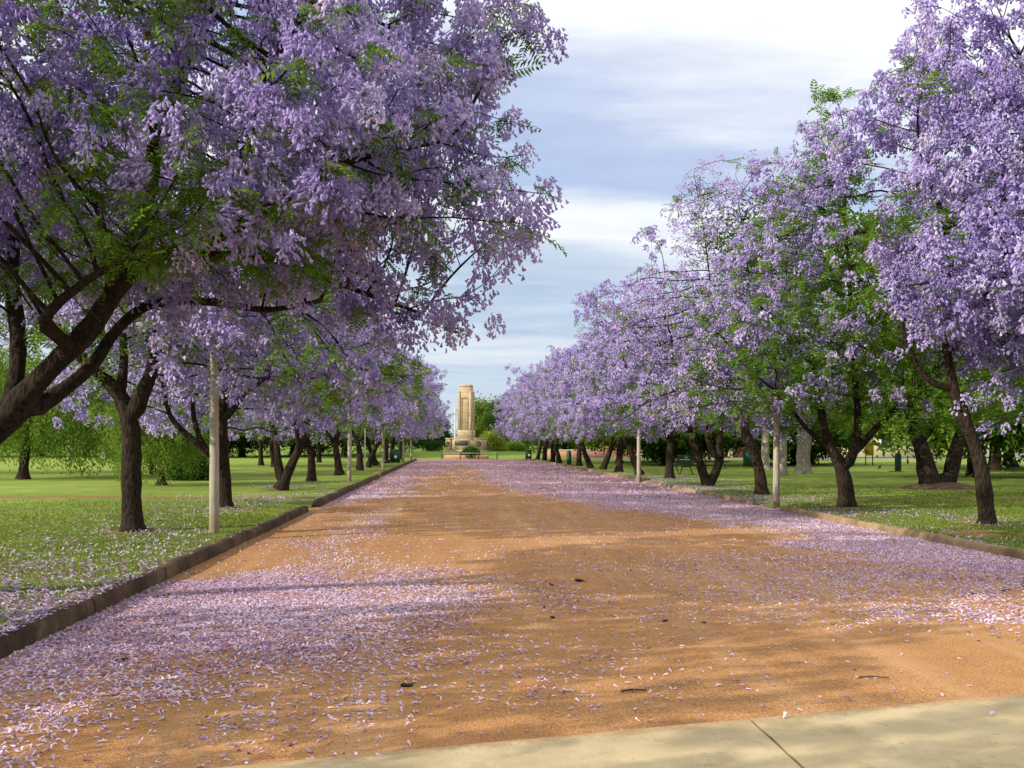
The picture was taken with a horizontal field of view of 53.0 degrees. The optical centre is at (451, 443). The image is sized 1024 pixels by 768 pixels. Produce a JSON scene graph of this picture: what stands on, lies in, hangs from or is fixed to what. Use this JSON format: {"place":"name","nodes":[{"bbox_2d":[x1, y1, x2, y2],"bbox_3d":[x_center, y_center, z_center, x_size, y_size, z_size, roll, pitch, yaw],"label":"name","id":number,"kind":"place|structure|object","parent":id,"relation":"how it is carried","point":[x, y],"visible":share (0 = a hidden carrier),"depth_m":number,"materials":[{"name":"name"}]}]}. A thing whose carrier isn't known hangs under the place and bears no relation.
{"place":"outdoors","nodes":[
{"label":"outdoors","id":0,"kind":"place"},
{"bbox_2d":[0,459,412,628],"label":"lawn","id":1,"kind":"structure","parent":0,"point":[246,474],"depth_m":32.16,"materials":[{"name":"green plant"}]},
{"bbox_2d":[0,338,57,467],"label":"pepper tree","id":2,"kind":"object","parent":1,"relation":"on","point":[1,346],"visible":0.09,"depth_m":52.84,"materials":[{"name":"green plant"}]},
{"bbox_2d":[0,343,113,478],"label":"pepper tree","id":3,"kind":"object","parent":1,"relation":"on","point":[28,432],"visible":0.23,"depth_m":43.28,"materials":[{"name":"green plant"}]},
{"bbox_2d":[56,349,196,475],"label":"pepper tree","id":4,"kind":"object","parent":1,"relation":"on","point":[90,450],"visible":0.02,"depth_m":47.18,"materials":[{"name":"green plant"}]},
{"bbox_2d":[91,381,209,486],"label":"pepper tree","id":5,"kind":"object","parent":1,"relation":"on","point":[158,447],"visible":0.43,"depth_m":36.29,"materials":[{"name":"green plant"}]},
{"bbox_2d":[59,342,245,473],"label":"jacaranda tree","id":6,"kind":"object","parent":1,"relation":"on","point":[151,469],"visible":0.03,"depth_m":49.77,"materials":[{"name":"purple plant"}]},
{"bbox_2d":[152,428,209,480],"bbox_3d":[-10.758,0.476,42.815,3.043,3.014,2.952,0,0,-36],"label":"shrub","id":7,"kind":"object","parent":1,"relation":"on","point":[202,468],"visible":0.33,"depth_m":42.18,"materials":[{"name":"green plant"}]},
{"bbox_2d":[0,480,362,634],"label":"fallen petals","id":8,"kind":"object","parent":1,"relation":"on","point":[35,615],"visible":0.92,"depth_m":11.63,"materials":[{"name":"purple plant"}]},
{"bbox_2d":[33,170,404,507],"bbox_3d":[-5.595,-2.487,24.099,9.060,8.203,8.496,0,0,0],"label":"jacaranda tree","id":9,"kind":"object","parent":1,"relation":"on","point":[192,391],"visible":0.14,"depth_m":23.93,"materials":[{"name":"purple plant"}]},
{"bbox_2d":[0,63,438,531],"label":"jacaranda tree","id":10,"kind":"object","parent":1,"relation":"on","point":[132,409],"visible":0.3,"depth_m":17.40,"materials":[{"name":"purple plant"}]},
{"bbox_2d":[209,313,234,533],"bbox_3d":[-3.857,-0.280,17.166,0.425,3.800,0.207,0,0,9],"label":"lamp post","id":11,"kind":"object","parent":1,"relation":"on","point":[214,525],"visible":0.69,"depth_m":17.13,"materials":[{"name":"beige concrete"}]},
{"bbox_2d":[203,354,293,464],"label":"jacaranda tree","id":12,"kind":"object","parent":1,"relation":"on","point":[260,458],"visible":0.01,"depth_m":69.83,"materials":[{"name":"purple plant"}]},
{"bbox_2d":[228,382,292,466],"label":"jacaranda tree","id":13,"kind":"object","parent":1,"relation":"on","point":[271,448],"visible":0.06,"depth_m":65.55,"materials":[{"name":"purple plant"}]},
{"bbox_2d":[138,248,420,490],"bbox_3d":[-5.482,-2.596,33.044,9.097,8.419,8.838,0,0,0],"label":"jacaranda tree","id":14,"kind":"object","parent":1,"relation":"on","point":[283,475],"visible":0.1,"depth_m":32.87,"materials":[{"name":"purple plant"}]},
{"bbox_2d":[0,0,569,444],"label":"jacaranda tree","id":15,"kind":"object","parent":1,"relation":"on","point":[334,190],"visible":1,"depth_m":8.86,"materials":[{"name":"purple plant"}]},
{"bbox_2d":[280,428,321,461],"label":"jacaranda tree","id":16,"kind":"object","parent":1,"relation":"on","point":[319,459],"depth_m":81.86,"materials":[{"name":"brown plant"}]},
{"bbox_2d":[230,303,412,480],"bbox_3d":[-5.533,-2.464,40.825,8.112,7.961,8.676,0,0,-3],"label":"jacaranda tree","id":17,"kind":"object","parent":1,"relation":"on","point":[311,472],"visible":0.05,"depth_m":40.82,"materials":[{"name":"purple plant"}]},
{"bbox_2d":[249,320,427,474],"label":"jacaranda tree","id":18,"kind":"object","parent":1,"relation":"on","point":[338,470],"visible":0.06,"depth_m":49.47,"materials":[{"name":"purple plant"}]},
{"bbox_2d":[347,414,351,480],"bbox_3d":[-3.936,-0.280,40.992,0.456,3.802,0.238,0,0,-9],"label":"lamp post","id":19,"kind":"object","parent":1,"relation":"on","point":[349,460],"visible":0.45,"depth_m":40.92,"materials":[{"name":"beige concrete"}]},
{"bbox_2d":[291,326,441,469],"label":"jacaranda tree","id":20,"kind":"object","parent":1,"relation":"on","point":[359,461],"visible":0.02,"depth_m":57.87,"materials":[{"name":"purple plant"}]},
{"bbox_2d":[319,352,444,465],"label":"jacaranda tree","id":21,"kind":"object","parent":1,"relation":"on","point":[375,460],"visible":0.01,"depth_m":69.03,"materials":[{"name":"purple plant"}]},
{"bbox_2d":[382,435,384,468],"bbox_3d":[-4.057,-0.280,61.127,0.207,3.800,0.425,0,0,-10],"label":"lamp post","id":22,"kind":"object","parent":1,"relation":"on","point":[383,454],"visible":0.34,"depth_m":60.93,"materials":[{"name":"beige concrete"}]},
{"bbox_2d":[326,369,444,467],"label":"jacaranda tree","id":23,"kind":"object","parent":1,"relation":"on","point":[373,454],"visible":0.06,"depth_m":63.86,"materials":[{"name":"purple plant"}]},
{"bbox_2d":[329,355,452,462],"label":"jacaranda tree","id":24,"kind":"object","parent":1,"relation":"on","point":[445,421],"visible":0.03,"depth_m":78.12,"materials":[{"name":"purple plant"}]},
{"bbox_2d":[390,449,399,462],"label":"green cabinet","id":25,"kind":"object","parent":1,"relation":"on","point":[395,455],"visible":0.84,"depth_m":79.49,"materials":[{"name":"metal"}]},
{"bbox_2d":[345,362,447,460],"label":"jacaranda tree","id":26,"kind":"object","parent":1,"relation":"on","point":[393,441],"visible":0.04,"depth_m":86.91,"materials":[{"name":"purple plant"}]},
{"bbox_2d":[399,384,451,459],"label":"jacaranda tree","id":27,"kind":"object","parent":1,"relation":"on","point":[432,437],"visible":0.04,"depth_m":95.11,"materials":[{"name":"purple plant"}]},
{"bbox_2d":[417,459,532,459],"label":"road","id":28,"kind":"structure","parent":0,"point":[474,459],"depth_m":102.40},
{"bbox_2d":[441,452,497,458],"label":"rail fence","id":29,"kind":"object","parent":28,"relation":"on","point":[460,453],"visible":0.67,"depth_m":103.79,"materials":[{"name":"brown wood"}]},
{"bbox_2d":[229,451,742,458],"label":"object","id":30,"kind":"object","parent":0,"point":[437,455],"visible":0.23,"depth_m":117.63,"materials":[{"name":"green plant"}]},
{"bbox_2d":[209,423,284,456],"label":"shade tree","id":31,"kind":"object","parent":30,"relation":"on","point":[247,446],"visible":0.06,"depth_m":120.49,"materials":[{"name":"green plant"}]},
{"bbox_2d":[265,436,371,454],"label":"shade tree","id":32,"kind":"object","parent":30,"relation":"on","point":[325,448],"depth_m":120.98,"materials":[{"name":"green plant"}]},
{"bbox_2d":[281,431,418,458],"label":"shade tree","id":33,"kind":"object","parent":30,"relation":"on","point":[344,451],"visible":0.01,"depth_m":114.36,"materials":[{"name":"green plant"}]},
{"bbox_2d":[352,440,444,452],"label":"hedge","id":34,"kind":"object","parent":30,"relation":"on","point":[424,444],"visible":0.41,"depth_m":126.51,"materials":[{"name":"green plant"}]},
{"bbox_2d":[360,433,437,450],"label":"shade tree","id":35,"kind":"object","parent":30,"relation":"on","point":[419,438],"visible":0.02,"depth_m":156.74,"materials":[{"name":"green plant"}]},
{"bbox_2d":[445,384,486,451],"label":"monument","id":36,"kind":"object","parent":30,"relation":"on","point":[466,417],"visible":0.95,"depth_m":129.19,"materials":[{"name":"stone"}]},
{"bbox_2d":[444,455,488,458],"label":"planter","id":37,"kind":"object","parent":30,"relation":"on","point":[464,456],"visible":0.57,"depth_m":106.48,"materials":[{"name":"pink brick"}]},
{"bbox_2d":[461,445,481,458],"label":"shrub","id":38,"kind":"object","parent":37,"relation":"in","point":[470,449],"visible":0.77,"depth_m":106.88,"materials":[{"name":"green plant"}]},
{"bbox_2d":[477,425,509,450],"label":"shrub","id":39,"kind":"object","parent":30,"relation":"on","point":[494,443],"visible":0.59,"depth_m":132.90,"materials":[{"name":"green plant"}]},
{"bbox_2d":[476,399,536,448],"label":"shade tree","id":40,"kind":"object","parent":30,"relation":"on","point":[490,419],"visible":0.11,"depth_m":158.25,"materials":[{"name":"green plant"}]},
{"bbox_2d":[501,439,528,451],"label":"shrub","id":41,"kind":"object","parent":30,"relation":"on","point":[515,446],"visible":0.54,"depth_m":136.12,"materials":[{"name":"green plant"}]},
{"bbox_2d":[524,443,553,451],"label":"hedge","id":42,"kind":"object","parent":30,"relation":"on","point":[533,448],"visible":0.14,"depth_m":138.35,"materials":[{"name":"green plant"}]},
{"bbox_2d":[519,433,595,451],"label":"shade tree","id":43,"kind":"object","parent":30,"relation":"on","point":[564,446],"visible":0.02,"depth_m":128.35,"materials":[{"name":"green plant"}]},
{"bbox_2d":[542,450,606,457],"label":"garden wall","id":44,"kind":"structure","parent":30,"relation":"on","point":[591,454],"depth_m":111.85,"materials":[{"name":"pink brick"}]},
{"bbox_2d":[216,719,800,767],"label":"footpath","id":45,"kind":"structure","parent":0,"point":[744,743],"depth_m":5.12,"materials":[{"name":"concrete"}]},
{"bbox_2d":[0,444,1020,501],"bbox_3d":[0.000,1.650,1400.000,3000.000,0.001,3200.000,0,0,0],"label":"ground","id":46,"kind":"structure","parent":0,"point":[380,449],"depth_m":188.16,"materials":[{"name":"green plant"}]},
{"bbox_2d":[3,363,63,455],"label":"shade tree","id":47,"kind":"object","parent":46,"relation":"on","point":[45,443],"depth_m":132.15,"materials":[{"name":"green plant"}]},
{"bbox_2d":[0,431,341,457],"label":"hedge","id":48,"kind":"object","parent":46,"relation":"on","point":[256,449],"visible":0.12,"depth_m":118.29,"materials":[{"name":"green plant"}]},
{"bbox_2d":[407,417,454,450],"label":"shade tree","id":49,"kind":"object","parent":46,"relation":"on","point":[447,435],"visible":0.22,"depth_m":163.38,"materials":[{"name":"green plant"}]},
{"bbox_2d":[450,391,499,437],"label":"shade tree","id":50,"kind":"object","parent":46,"relation":"on","point":[481,408],"visible":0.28,"depth_m":165.88,"materials":[{"name":"green plant"}]},
{"bbox_2d":[598,442,761,457],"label":"building","id":51,"kind":"structure","parent":46,"relation":"on","point":[728,455],"depth_m":118.00,"materials":[{"name":"brick"}]},
{"bbox_2d":[817,431,937,456],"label":"building","id":52,"kind":"structure","parent":46,"relation":"on","point":[879,453],"depth_m":120.00,"materials":[{"name":"tile"}]},
{"bbox_2d":[0,460,1023,767],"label":"road","id":53,"kind":"structure","parent":0,"point":[840,660],"depth_m":8.31,"materials":[{"name":"orange soil"}]},
{"bbox_2d":[0,506,307,658],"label":"kerb","id":54,"kind":"structure","parent":53,"relation":"on","point":[27,634],"depth_m":10.65,"materials":[{"name":"concrete"}]},
{"bbox_2d":[312,474,379,506],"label":"kerb","id":55,"kind":"structure","parent":53,"relation":"on","point":[325,499],"depth_m":31.53,"materials":[{"name":"concrete"}]},
{"bbox_2d":[381,458,416,476],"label":"kerb","id":56,"kind":"structure","parent":53,"relation":"on","point":[395,468],"depth_m":63.70,"materials":[{"name":"concrete"}]},
{"bbox_2d":[0,491,1023,767],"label":"fallen petals","id":57,"kind":"object","parent":53,"relation":"on","point":[238,639],"visible":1,"depth_m":9.62,"materials":[{"name":"purple plant"}]},
{"bbox_2d":[337,460,716,498],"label":"fallen petals","id":58,"kind":"object","parent":53,"relation":"on","point":[545,478],"visible":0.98,"depth_m":42.80,"materials":[{"name":"purple plant"}]},
{"bbox_2d":[525,450,531,459],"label":"rubbish bin","id":59,"kind":"object","parent":53,"relation":"on","point":[528,454],"visible":1,"depth_m":97.26,"materials":[{"name":"green metal"}]},
{"bbox_2d":[533,459,636,480],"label":"kerb","id":60,"kind":"structure","parent":53,"relation":"on","point":[610,474],"depth_m":56.82,"materials":[{"name":"concrete"}]},
{"bbox_2d":[643,480,756,504],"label":"kerb","id":61,"kind":"structure","parent":53,"relation":"on","point":[733,498],"depth_m":32.00,"materials":[{"name":"concrete"}]},
{"bbox_2d":[780,506,1023,559],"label":"kerb","id":62,"kind":"structure","parent":53,"relation":"on","point":[1012,552],"depth_m":17.61,"materials":[{"name":"concrete"}]},
{"bbox_2d":[0,0,1023,443],"label":"sky","id":63,"kind":"structure","parent":0,"point":[645,90],"materials":[{"name":"white"}]},
{"bbox_2d":[500,399,562,457],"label":"jacaranda tree","id":64,"kind":"object","parent":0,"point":[529,437],"visible":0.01,"depth_m":103.86,"materials":[{"name":"purple plant"}]},
{"bbox_2d":[631,394,640,481],"bbox_3d":[7.782,-0.180,43.001,0.207,3.800,0.425,0,0,-45],"label":"lamp post","id":65,"kind":"object","parent":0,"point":[639,458],"visible":0.42,"depth_m":42.83,"materials":[{"name":"grey metal"}]},
{"bbox_2d":[540,459,1023,548],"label":"lawn","id":66,"kind":"structure","parent":0,"point":[863,475],"depth_m":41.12,"materials":[{"name":"green plant"}]},
{"bbox_2d":[489,383,566,459],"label":"jacaranda tree","id":67,"kind":"object","parent":66,"relation":"on","point":[500,406],"visible":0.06,"depth_m":96.95,"materials":[{"name":"purple plant"}]},
{"bbox_2d":[493,372,571,460],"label":"jacaranda tree","id":68,"kind":"object","parent":66,"relation":"on","point":[507,401],"visible":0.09,"depth_m":90.83,"materials":[{"name":"purple plant"}]},
{"bbox_2d":[497,363,568,462],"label":"jacaranda tree","id":69,"kind":"object","parent":66,"relation":"on","point":[519,409],"visible":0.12,"depth_m":78.14,"materials":[{"name":"purple plant"}]},
{"bbox_2d":[493,360,573,461],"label":"jacaranda tree","id":70,"kind":"object","parent":66,"relation":"on","point":[553,455],"visible":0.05,"depth_m":84.91,"materials":[{"name":"purple plant"}]},
{"bbox_2d":[505,346,617,465],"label":"jacaranda tree","id":71,"kind":"object","parent":66,"relation":"on","point":[578,455],"visible":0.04,"depth_m":69.28,"materials":[{"name":"purple plant"}]},
{"bbox_2d":[563,451,573,465],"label":"post bin","id":72,"kind":"object","parent":66,"relation":"on","point":[568,457],"visible":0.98,"depth_m":71.84,"materials":[{"name":"metal"}]},
{"bbox_2d":[515,361,655,467],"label":"jacaranda tree","id":73,"kind":"object","parent":66,"relation":"on","point":[537,409],"visible":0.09,"depth_m":63.90,"materials":[{"name":"purple plant"}]},
{"bbox_2d":[533,341,683,469],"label":"jacaranda tree","id":74,"kind":"object","parent":66,"relation":"on","point":[604,464],"visible":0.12,"depth_m":59.76,"materials":[{"name":"purple plant"}]},
{"bbox_2d":[539,328,682,471],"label":"jacaranda tree","id":75,"kind":"object","parent":66,"relation":"on","point":[564,390],"visible":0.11,"depth_m":54.78,"materials":[{"name":"purple plant"}]},
{"bbox_2d":[566,433,660,463],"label":"shade tree","id":76,"kind":"object","parent":66,"relation":"on","point":[598,443],"visible":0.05,"depth_m":77.70,"materials":[{"name":"green plant"}]},
{"bbox_2d":[542,323,719,474],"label":"jacaranda tree","id":77,"kind":"object","parent":66,"relation":"on","point":[627,442],"visible":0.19,"depth_m":49.27,"materials":[{"name":"purple plant"}]},
{"bbox_2d":[599,370,727,464],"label":"shade tree","id":78,"kind":"object","parent":66,"relation":"on","point":[653,449],"visible":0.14,"depth_m":70.33,"materials":[{"name":"green plant"}]},
{"bbox_2d":[571,290,765,478],"bbox_3d":[9.556,-2.632,45.192,8.539,8.380,9.132,0,0,5],"label":"jacaranda tree","id":79,"kind":"object","parent":66,"relation":"on","point":[669,468],"visible":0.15,"depth_m":44.79,"materials":[{"name":"purple plant"}]},
{"bbox_2d":[673,455,694,474],"bbox_3d":[11.288,1.051,50.512,0.814,0.998,1.600,0,0,-18],"label":"park bench","id":80,"kind":"object","parent":66,"relation":"on","point":[691,460],"visible":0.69,"depth_m":50.41,"materials":[{"name":"green paint"}]},
{"bbox_2d":[569,224,818,485],"bbox_3d":[9.017,-3.077,37.144,9.240,9.516,8.168,0,0,0],"label":"jacaranda tree","id":81,"kind":"object","parent":66,"relation":"on","point":[711,478],"visible":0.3,"depth_m":36.67,"materials":[{"name":"purple plant"}]},
{"bbox_2d":[677,368,744,460],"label":"shade tree","id":82,"kind":"object","parent":66,"relation":"on","point":[706,452],"depth_m":87.15,"materials":[{"name":"green plant"}]},
{"bbox_2d":[694,456,731,468],"bbox_3d":[16.100,1.167,63.500,1.800,0.774,1.840,0,0,-17],"label":"picnic table","id":83,"kind":"object","parent":66,"relation":"on","point":[712,461],"visible":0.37,"depth_m":62.93,"materials":[{"name":"green wood"}]},
{"bbox_2d":[593,140,893,494],"bbox_3d":[9.113,-3.891,31.456,8.864,10.965,7.965,0,0,-38],"label":"jacaranda tree","id":84,"kind":"object","parent":66,"relation":"on","point":[761,485],"visible":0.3,"depth_m":30.88,"materials":[{"name":"purple plant"}]},
{"bbox_2d":[742,450,752,466],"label":"rubbish bin","id":85,"kind":"object","parent":66,"relation":"on","point":[747,460],"visible":0.58,"depth_m":65.70,"materials":[{"name":"green paint"}]},
{"bbox_2d":[704,265,837,469],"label":"gum tree","id":86,"kind":"object","parent":66,"relation":"on","point":[765,453],"visible":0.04,"depth_m":59.82,"materials":[{"name":"grey plant"}]},
{"bbox_2d":[767,361,779,507],"bbox_3d":[8.121,-0.181,25.935,0.420,3.803,0.200,0,0,22],"label":"lamp post","id":87,"kind":"object","parent":66,"relation":"on","point":[776,469],"visible":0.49,"depth_m":25.83,"materials":[{"name":"grey metal"}]},
{"bbox_2d":[699,358,852,462],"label":"shade tree","id":88,"kind":"object","parent":66,"relation":"on","point":[731,442],"visible":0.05,"depth_m":67.94,"materials":[{"name":"green plant"}]},
{"bbox_2d":[696,188,857,475],"bbox_3d":[16.235,-5.180,49.190,8.524,13.443,7.838,0,0,0],"label":"gum tree","id":89,"kind":"object","parent":66,"relation":"on","point":[783,459],"visible":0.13,"depth_m":48.76,"materials":[{"name":"green plant"}]},
{"bbox_2d":[719,208,877,473],"bbox_3d":[18.014,-5.280,52.086,7.423,13.644,8.328,0,0,31],"label":"gum tree","id":90,"kind":"object","parent":66,"relation":"on","point":[803,465],"visible":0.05,"depth_m":51.72,"materials":[{"name":"green plant"}]},
{"bbox_2d":[740,405,863,463],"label":"shade tree","id":91,"kind":"object","parent":66,"relation":"on","point":[793,456],"visible":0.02,"depth_m":73.92,"materials":[{"name":"green plant"}]},
{"bbox_2d":[594,469,1023,547],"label":"fallen petals","id":92,"kind":"object","parent":66,"relation":"on","point":[680,482],"visible":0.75,"depth_m":23.42,"materials":[{"name":"purple plant"}]},
{"bbox_2d":[771,393,873,463],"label":"shade tree","id":93,"kind":"object","parent":66,"relation":"on","point":[822,458],"depth_m":76.25,"materials":[{"name":"green plant"}]},
{"bbox_2d":[669,79,1023,506],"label":"jacaranda tree","id":94,"kind":"object","parent":66,"relation":"on","point":[771,330],"visible":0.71,"depth_m":24.53,"materials":[{"name":"purple plant"}]},
{"bbox_2d":[865,442,873,464],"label":"sign board","id":95,"kind":"object","parent":66,"relation":"on","point":[871,451],"visible":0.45,"depth_m":70.97,"materials":[{"name":"yellow paint"}]},
{"bbox_2d":[889,454,907,471],"bbox_3d":[24.000,0.820,55.000,0.720,1.500,0.720,0,0,0],"label":"post bin","id":96,"kind":"object","parent":66,"relation":"on","point":[898,463],"visible":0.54,"depth_m":54.85,"materials":[{"name":"metal"}]},
{"bbox_2d":[818,0,1023,524],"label":"jacaranda tree","id":97,"kind":"object","parent":66,"relation":"on","point":[991,232],"visible":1,"depth_m":18.69,"materials":[{"name":"purple plant"}]},
{"bbox_2d":[839,270,1023,477],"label":"shade tree","id":98,"kind":"object","parent":66,"relation":"on","point":[942,434],"visible":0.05,"depth_m":45.18,"materials":[{"name":"green plant"}]},
{"bbox_2d":[896,482,974,489],"bbox_3d":[16.950,1.460,35.400,4.100,0.260,3.600,0,0,0],"label":"earth mound","id":99,"kind":"object","parent":66,"relation":"on","point":[948,486],"visible":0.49,"depth_m":34.59,"materials":[{"name":"soil"}]},
{"bbox_2d":[824,272,1023,483],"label":"shade tree","id":100,"kind":"object","parent":99,"relation":"on","point":[927,470],"visible":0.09,"depth_m":35.15,"materials":[{"name":"green plant"}]},
{"bbox_2d":[869,321,1023,472],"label":"shade tree","id":101,"kind":"object","parent":66,"relation":"on","point":[995,461],"depth_m":57.24,"materials":[{"name":"green plant"}]},
{"bbox_2d":[932,443,1019,466],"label":"shade tree","id":102,"kind":"object","parent":66,"relation":"on","point":[1010,460],"depth_m":65.71,"materials":[{"name":"green plant"}]},
{"bbox_2d":[933,356,1023,478],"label":"shade tree","id":103,"kind":"object","parent":66,"relation":"on","point":[997,441],"visible":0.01,"depth_m":43.61,"materials":[{"name":"green plant"}]},
{"bbox_2d":[582,458,1023,458],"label":"street","id":104,"kind":"structure","parent":0,"point":[790,458],"depth_m":105.96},
{"bbox_2d":[750,693,1023,767],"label":"footpath","id":105,"kind":"structure","parent":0,"point":[967,733],"depth_m":5.43,"materials":[{"name":"concrete"}]},
{"bbox_2d":[376,711,994,767],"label":"fallen petals","id":106,"kind":"object","parent":105,"relation":"on","point":[785,713],"visible":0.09,"depth_m":5.78,"materials":[{"name":"purple plant"}]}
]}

